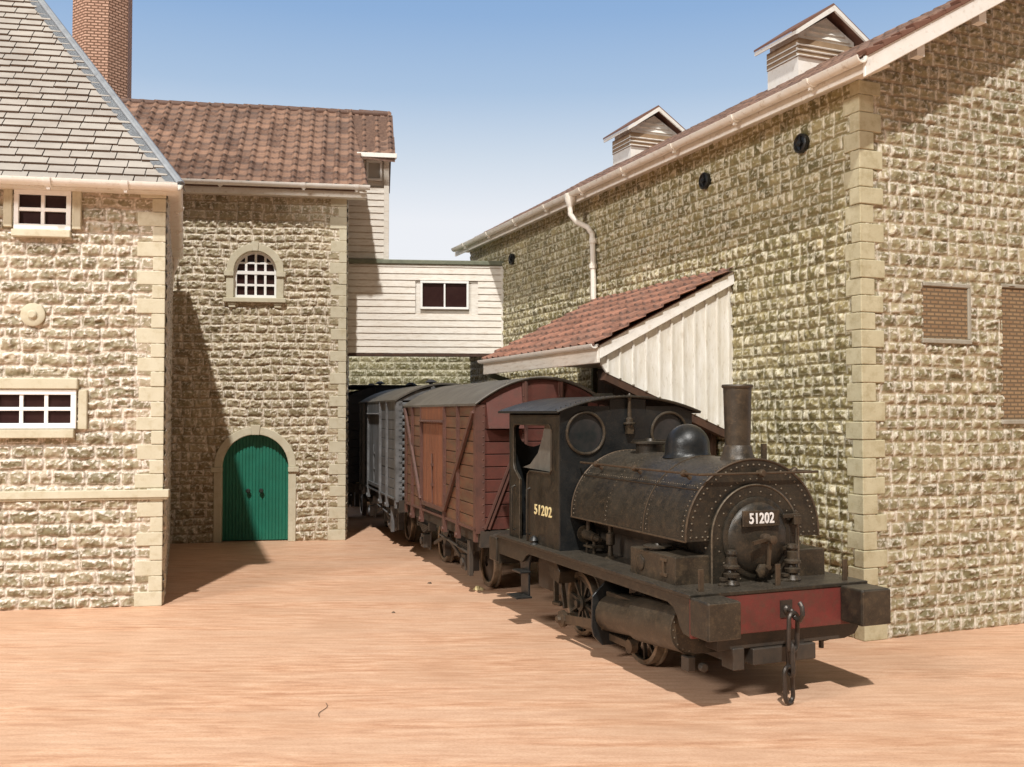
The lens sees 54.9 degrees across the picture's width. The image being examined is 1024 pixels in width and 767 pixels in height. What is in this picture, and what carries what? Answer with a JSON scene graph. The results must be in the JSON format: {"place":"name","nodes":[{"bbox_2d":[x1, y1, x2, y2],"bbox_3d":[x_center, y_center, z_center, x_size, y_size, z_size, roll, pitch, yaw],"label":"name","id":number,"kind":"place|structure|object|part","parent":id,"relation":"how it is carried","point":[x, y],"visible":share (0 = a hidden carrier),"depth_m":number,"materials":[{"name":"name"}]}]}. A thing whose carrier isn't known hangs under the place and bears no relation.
{"place":"outdoors","nodes":[
{"label":"outdoors","id":0,"kind":"place"},
{"bbox_2d":[0,0,185,610],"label":"stone house","id":1,"kind":"structure","parent":0,"point":[92,183],"depth_m":16.29,"materials":[{"name":"beige stone"}]},
{"bbox_2d":[3,189,82,238],"bbox_3d":[-7.713,-2.795,16.200,1.200,0.800,0.200,0,-2,-10],"label":"window","id":2,"kind":"structure","parent":1,"relation":"in","point":[37,213],"depth_m":16.19,"materials":[{"name":"white glass"}]},
{"bbox_2d":[0,378,87,437],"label":"window","id":3,"kind":"structure","parent":1,"relation":"in","point":[27,410],"depth_m":16.08,"materials":[{"name":"white glass"}]},
{"bbox_2d":[45,0,949,260],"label":"sky","id":4,"kind":"structure","parent":0,"point":[501,111],"depth_m":98.22,"materials":[{"name":"blue"}]},
{"bbox_2d":[0,500,1023,766],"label":"ground","id":5,"kind":"structure","parent":0,"point":[248,654],"depth_m":11.62,"materials":[{"name":"beige sand"}]},
{"bbox_2d":[72,0,131,97],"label":"brick chimney","id":6,"kind":"object","parent":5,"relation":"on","point":[102,33],"depth_m":29.40,"materials":[{"name":"brick"}]},
{"bbox_2d":[120,98,396,543],"bbox_3d":[-8.212,-1.935,27.278,9.810,11.905,7.088,0,-2,-9],"label":"stone mill","id":7,"kind":"object","parent":5,"relation":"on","point":[286,214],"visible":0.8,"depth_m":24.74,"materials":[{"name":"beige stone"}]},
{"bbox_2d":[223,241,285,307],"bbox_3d":[-6.439,-2.719,24.721,1.520,1.660,0.340,0,-2,-9],"label":"arched window","id":8,"kind":"structure","parent":7,"relation":"in","point":[254,273],"depth_m":24.72,"materials":[{"name":"beige glass"}]},
{"bbox_2d":[211,425,298,542],"bbox_3d":[-6.401,2.487,24.591,2.130,2.905,0.340,0,-2,-9],"label":"door","id":9,"kind":"structure","parent":7,"relation":"in","point":[255,489],"depth_m":24.63,"materials":[{"name":"green paint"}]},
{"bbox_2d":[346,259,503,356],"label":"covered walkway","id":10,"kind":"structure","parent":7,"relation":"attached to","point":[425,308],"depth_m":26.38,"materials":[{"name":"paint"}]},
{"bbox_2d":[420,281,468,309],"bbox_3d":[-1.805,-2.367,26.442,1.300,0.760,0.100,0,-2,-6],"label":"window","id":11,"kind":"structure","parent":10,"relation":"in","point":[436,295],"depth_m":26.45,"materials":[{"name":"white glass"}]},
{"bbox_2d":[345,381,420,515],"bbox_3d":[-4.503,2.082,32.564,2.577,4.248,6.040,0,-2,-15],"label":"goods van","id":12,"kind":"object","parent":5,"relation":"on","point":[359,394],"visible":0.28,"depth_m":29.84,"materials":[{"name":"metal"}]},
{"bbox_2d":[346,356,470,499],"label":"stone wall","id":13,"kind":"structure","parent":5,"relation":"on","point":[393,370],"depth_m":36.61,"materials":[{"name":"beige stone"}]},
{"bbox_2d":[359,379,460,541],"bbox_3d":[-2.410,1.972,26.211,2.577,4.088,6.710,1,-2,-17],"label":"goods van","id":14,"kind":"object","parent":5,"relation":"on","point":[381,448],"visible":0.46,"depth_m":24.79,"materials":[{"name":"grey wood"}]},
{"bbox_3d":[-3.657,1.605,26.119,0.129,2.200,1.958,1,-2,-17],"label":"door","id":15,"kind":"part","parent":14,"relation":"part of","materials":[{"name":"grey wood"}]},
{"bbox_2d":[403,376,603,587],"bbox_3d":[-0.360,1.887,19.916,2.577,3.879,6.460,1,-2,-19],"label":"goods van","id":16,"kind":"object","parent":5,"relation":"on","point":[456,470],"visible":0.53,"depth_m":17.84,"materials":[{"name":"brown wood"}]},
{"bbox_3d":[-1.603,1.477,19.776,0.129,2.035,1.878,1,-2,-19],"label":"door","id":17,"kind":"part","parent":16,"relation":"part of","materials":[{"name":"wood"}]},
{"bbox_2d":[489,384,890,704],"bbox_3d":[1.939,1.853,13.598,2.680,3.568,6.425,1,-2,-22],"label":"steam locomotive","id":18,"kind":"object","parent":5,"relation":"on","point":[635,521],"visible":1,"depth_m":11.72,"materials":[{"name":"brown metal"}]},
{"bbox_2d":[566,411,605,454],"bbox_3d":[1.043,0.706,14.017,0.634,0.634,0.069,1,-2,-22],"label":"spectacle window","id":19,"kind":"structure","parent":18,"relation":"in","point":[583,431],"depth_m":14.04,"materials":[{"name":"grey glass"}]},
{"bbox_2d":[650,411,685,439],"bbox_3d":[2.315,0.722,14.533,0.634,0.634,0.069,1,-2,-22],"label":"spectacle window","id":20,"kind":"structure","parent":18,"relation":"in","point":[662,425],"depth_m":14.53,"materials":[{"name":"grey glass"}]},
{"bbox_2d":[722,497,800,577],"bbox_3d":[2.932,1.774,11.280,1.035,0.930,0.330,1,-2,-22],"label":"smokebox door","id":21,"kind":"structure","parent":18,"relation":"in","point":[757,528],"depth_m":11.27,"materials":[{"name":"black metal"}]},
{"bbox_2d":[451,0,1023,640],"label":"goods shed","id":22,"kind":"structure","parent":5,"relation":"on","point":[819,244],"depth_m":14.93,"materials":[{"name":"stone"}]},
{"bbox_2d":[598,368,715,454],"bbox_3d":[2.689,1.198,19.079,0.080,3.150,4.305,1,-2,-22],"label":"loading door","id":23,"kind":"structure","parent":22,"relation":"in","point":[603,387],"depth_m":20.35,"materials":[{"name":"wood"}]}
]}

